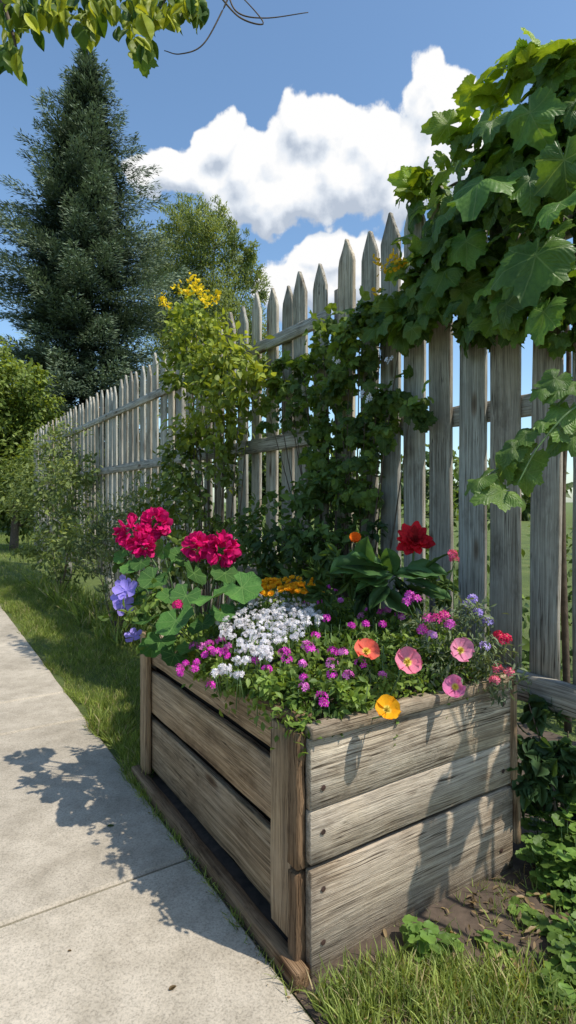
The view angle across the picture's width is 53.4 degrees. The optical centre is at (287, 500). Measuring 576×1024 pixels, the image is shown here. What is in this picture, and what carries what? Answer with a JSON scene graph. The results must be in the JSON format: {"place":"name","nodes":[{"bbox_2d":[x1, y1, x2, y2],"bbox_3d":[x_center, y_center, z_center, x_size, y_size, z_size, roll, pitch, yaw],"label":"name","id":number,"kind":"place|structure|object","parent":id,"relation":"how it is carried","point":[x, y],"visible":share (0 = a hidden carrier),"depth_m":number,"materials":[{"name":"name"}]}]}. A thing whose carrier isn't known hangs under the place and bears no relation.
{"place":"outdoors","nodes":[
{"label":"outdoors","id":0,"kind":"place"},
{"bbox_2d":[0,530,160,783],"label":"grass","id":1,"kind":"structure","parent":0,"point":[80,609],"depth_m":5.00,"materials":[{"name":"green plant"}]},
{"bbox_2d":[0,0,307,85],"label":"overhanging branch","id":2,"kind":"object","parent":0,"point":[147,19],"visible":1,"depth_m":1.92,"materials":[{"name":"green plant"}]},
{"bbox_2d":[0,606,313,1023],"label":"sidewalk","id":3,"kind":"structure","parent":0,"point":[133,941],"depth_m":1.83,"materials":[{"name":"concrete"}]},
{"bbox_2d":[121,765,305,999],"bbox_3d":[-0.373,1.262,2.095,0.113,0.054,1.520,0,0,-33],"label":"grass edging","id":4,"kind":"object","parent":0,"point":[137,787],"depth_m":1.97,"materials":[{"name":"green plant"}]},
{"bbox_2d":[0,502,575,1023],"bbox_3d":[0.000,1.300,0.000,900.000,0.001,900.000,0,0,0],"label":"ground","id":5,"kind":"structure","parent":0,"point":[96,582],"depth_m":6.66,"materials":[{"name":"green plant"}]},
{"bbox_2d":[0,336,65,550],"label":"leafy tree","id":6,"kind":"object","parent":5,"relation":"on","point":[21,413],"visible":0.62,"depth_m":14.55,"materials":[{"name":"green plant"}]},
{"bbox_2d":[0,413,108,587],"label":"hedge shrub","id":7,"kind":"object","parent":5,"relation":"on","point":[63,545],"visible":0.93,"depth_m":7.90,"materials":[{"name":"green plant"}]},
{"bbox_2d":[0,44,199,490],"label":"spruce tree","id":8,"kind":"object","parent":5,"relation":"on","point":[83,195],"visible":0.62,"depth_m":23.25,"materials":[{"name":"green plant"}]},
{"bbox_2d":[66,471,186,636],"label":"shrub","id":9,"kind":"object","parent":5,"relation":"on","point":[102,536],"visible":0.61,"depth_m":5.49,"materials":[{"name":"green plant"}]},
{"bbox_2d":[126,424,249,620],"bbox_3d":[-0.734,0.324,4.220,0.700,1.959,1.395,0,0,-29],"label":"climbing shrub","id":10,"kind":"object","parent":5,"relation":"on","point":[185,480],"visible":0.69,"depth_m":3.99,"materials":[{"name":"green plant"}]},
{"bbox_2d":[132,191,281,464],"bbox_3d":[-4.239,-8.040,30.992,8.028,18.704,7.548,0,0,19],"label":"broadleaf tree","id":11,"kind":"object","parent":5,"relation":"on","point":[184,246],"visible":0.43,"depth_m":29.94,"materials":[{"name":"green plant"}]},
{"bbox_2d":[153,272,276,613],"bbox_3d":[-0.545,-0.179,3.994,0.569,2.962,1.609,0,0,-40],"label":"climbing shrub","id":12,"kind":"object","parent":5,"relation":"on","point":[207,357],"visible":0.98,"depth_m":3.89,"materials":[{"name":"green plant"}]},
{"bbox_2d":[2,427,572,520],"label":"treeline","id":13,"kind":"object","parent":5,"relation":"on","point":[525,513],"visible":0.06,"depth_m":42.46,"materials":[{"name":"green plant"}]},
{"bbox_2d":[33,185,575,718],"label":"picket fence","id":14,"kind":"object","parent":5,"relation":"on","point":[505,409],"visible":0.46,"depth_m":2.63,"materials":[{"name":"grey wood"}]},
{"bbox_2d":[254,285,437,614],"bbox_3d":[0.212,0.140,3.051,0.425,2.325,1.446,0,0,-29],"label":"climbing vine","id":15,"kind":"object","parent":14,"relation":"attached to","point":[379,406],"visible":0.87,"depth_m":2.88,"materials":[{"name":"green plant"}]},
{"bbox_2d":[361,27,575,732],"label":"grape vine","id":16,"kind":"object","parent":14,"relation":"attached to","point":[521,163],"visible":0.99,"depth_m":2.01,"materials":[{"name":"green plant"}]},
{"bbox_2d":[464,368,575,512],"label":"vine shoot","id":17,"kind":"object","parent":14,"relation":"attached to","point":[519,465],"visible":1,"depth_m":1.59,"materials":[{"name":"green plant"}]},
{"bbox_2d":[104,471,572,726],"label":"background shrubs","id":18,"kind":"object","parent":5,"relation":"on","point":[526,649],"visible":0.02,"depth_m":4.34,"materials":[{"name":"green plant"}]},
{"bbox_2d":[119,722,575,1023],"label":"garden bed","id":19,"kind":"object","parent":5,"relation":"on","point":[465,915],"visible":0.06,"depth_m":1.75,"materials":[{"name":"soil"}]},
{"bbox_2d":[200,470,388,622],"bbox_3d":[0.019,0.574,3.241,0.593,1.460,1.427,0,0,-38],"label":"dark shrub","id":20,"kind":"object","parent":19,"relation":"on","point":[293,542],"visible":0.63,"depth_m":3.06,"materials":[{"name":"green plant"}]},
{"bbox_2d":[131,631,520,992],"bbox_3d":[0.038,0.946,2.345,0.944,0.707,1.423,0,0,-33],"label":"wooden planter","id":21,"kind":"object","parent":19,"relation":"on","point":[364,828],"visible":0.71,"depth_m":1.78,"materials":[{"name":"brown wood"}]},
{"bbox_2d":[110,574,161,641],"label":"petunia plant","id":22,"kind":"object","parent":21,"relation":"in","point":[126,587],"visible":0.91,"depth_m":2.35,"materials":[{"name":"purple plant"}]},
{"bbox_2d":[98,507,267,666],"bbox_3d":[-0.416,0.355,2.368,0.808,0.657,0.566,0,0,42],"label":"geranium plant","id":23,"kind":"object","parent":21,"relation":"on","point":[168,625],"visible":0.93,"depth_m":2.33,"materials":[{"name":"green plant"}]},
{"bbox_2d":[210,592,324,698],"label":"alyssum plant","id":24,"kind":"object","parent":21,"relation":"in","point":[265,650],"visible":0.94,"depth_m":1.92,"materials":[{"name":"white plant"}]},
{"bbox_2d":[254,575,350,619],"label":"marigold plant","id":25,"kind":"object","parent":21,"relation":"in","point":[289,588],"visible":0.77,"depth_m":2.27,"materials":[{"name":"orange plant"}]},
{"bbox_2d":[174,584,501,757],"bbox_3d":[0.199,0.572,2.220,1.219,0.350,1.064,0,0,-36],"label":"verbena plant","id":26,"kind":"object","parent":21,"relation":"in","point":[333,639],"visible":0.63,"depth_m":1.84,"materials":[{"name":"green plant"}]},
{"bbox_2d":[354,638,379,677],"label":"poppy plant","id":27,"kind":"object","parent":21,"relation":"on","point":[367,647],"visible":0.91,"depth_m":1.72,"materials":[{"name":"orange plant"}]},
{"bbox_2d":[298,521,459,659],"bbox_3d":[0.357,0.383,2.127,0.637,0.617,0.283,0,0,-5],"label":"dahlia plant","id":28,"kind":"object","parent":21,"relation":"on","point":[366,583],"visible":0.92,"depth_m":2.08,"materials":[{"name":"green plant"}]},
{"bbox_2d":[372,694,400,719],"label":"poppy plant","id":29,"kind":"object","parent":21,"relation":"on","point":[387,706],"visible":0.91,"depth_m":1.58,"materials":[{"name":"yellow plant"}]},
{"bbox_2d":[390,646,421,695],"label":"poppy plant","id":30,"kind":"object","parent":21,"relation":"on","point":[410,656],"visible":0.87,"depth_m":1.68,"materials":[{"name":"pink plant"}]},
{"bbox_2d":[442,674,465,698],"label":"poppy plant","id":31,"kind":"object","parent":21,"relation":"on","point":[452,686],"visible":0.88,"depth_m":1.76,"materials":[{"name":"pink plant"}]},
{"bbox_2d":[435,637,474,689],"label":"poppy plant","id":32,"kind":"object","parent":21,"relation":"on","point":[462,649],"visible":0.92,"depth_m":1.79,"materials":[{"name":"pink plant"}]},
{"bbox_2d":[391,549,531,706],"bbox_3d":[0.570,0.425,1.894,0.413,0.527,0.371,0,0,40],"label":"scabiosa plant","id":33,"kind":"object","parent":21,"relation":"on","point":[450,624],"visible":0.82,"depth_m":1.89,"materials":[{"name":"green plant"}]},
{"bbox_2d":[109,763,574,1023],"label":"leaf litter","id":34,"kind":"object","parent":19,"relation":"on","point":[474,900],"visible":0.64,"depth_m":1.71,"materials":[{"name":"plant"}]},
{"bbox_2d":[296,862,575,1023],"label":"grass tuft","id":35,"kind":"object","parent":19,"relation":"on","point":[352,997],"visible":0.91,"depth_m":1.45,"materials":[{"name":"green plant"}]},
{"bbox_2d":[399,896,549,967],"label":"clover plant","id":36,"kind":"object","parent":19,"relation":"on","point":[416,933],"visible":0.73,"depth_m":1.62,"materials":[{"name":"green plant"}]},
{"bbox_2d":[507,692,575,829],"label":"leafy weed","id":37,"kind":"object","parent":19,"relation":"on","point":[544,765],"visible":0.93,"depth_m":2.01,"materials":[{"name":"green plant"}]},
{"bbox_2d":[515,780,575,908],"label":"clover plant","id":38,"kind":"object","parent":19,"relation":"on","point":[552,848],"visible":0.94,"depth_m":1.90,"materials":[{"name":"green plant"}]},
{"bbox_2d":[519,894,575,1023],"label":"clover plant","id":39,"kind":"object","parent":19,"relation":"on","point":[561,940],"visible":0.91,"depth_m":1.53,"materials":[{"name":"green plant"}]},
{"bbox_2d":[0,0,575,501],"label":"sky","id":40,"kind":"structure","parent":0,"point":[300,123],"materials":[{"name":"blue"}]}
]}

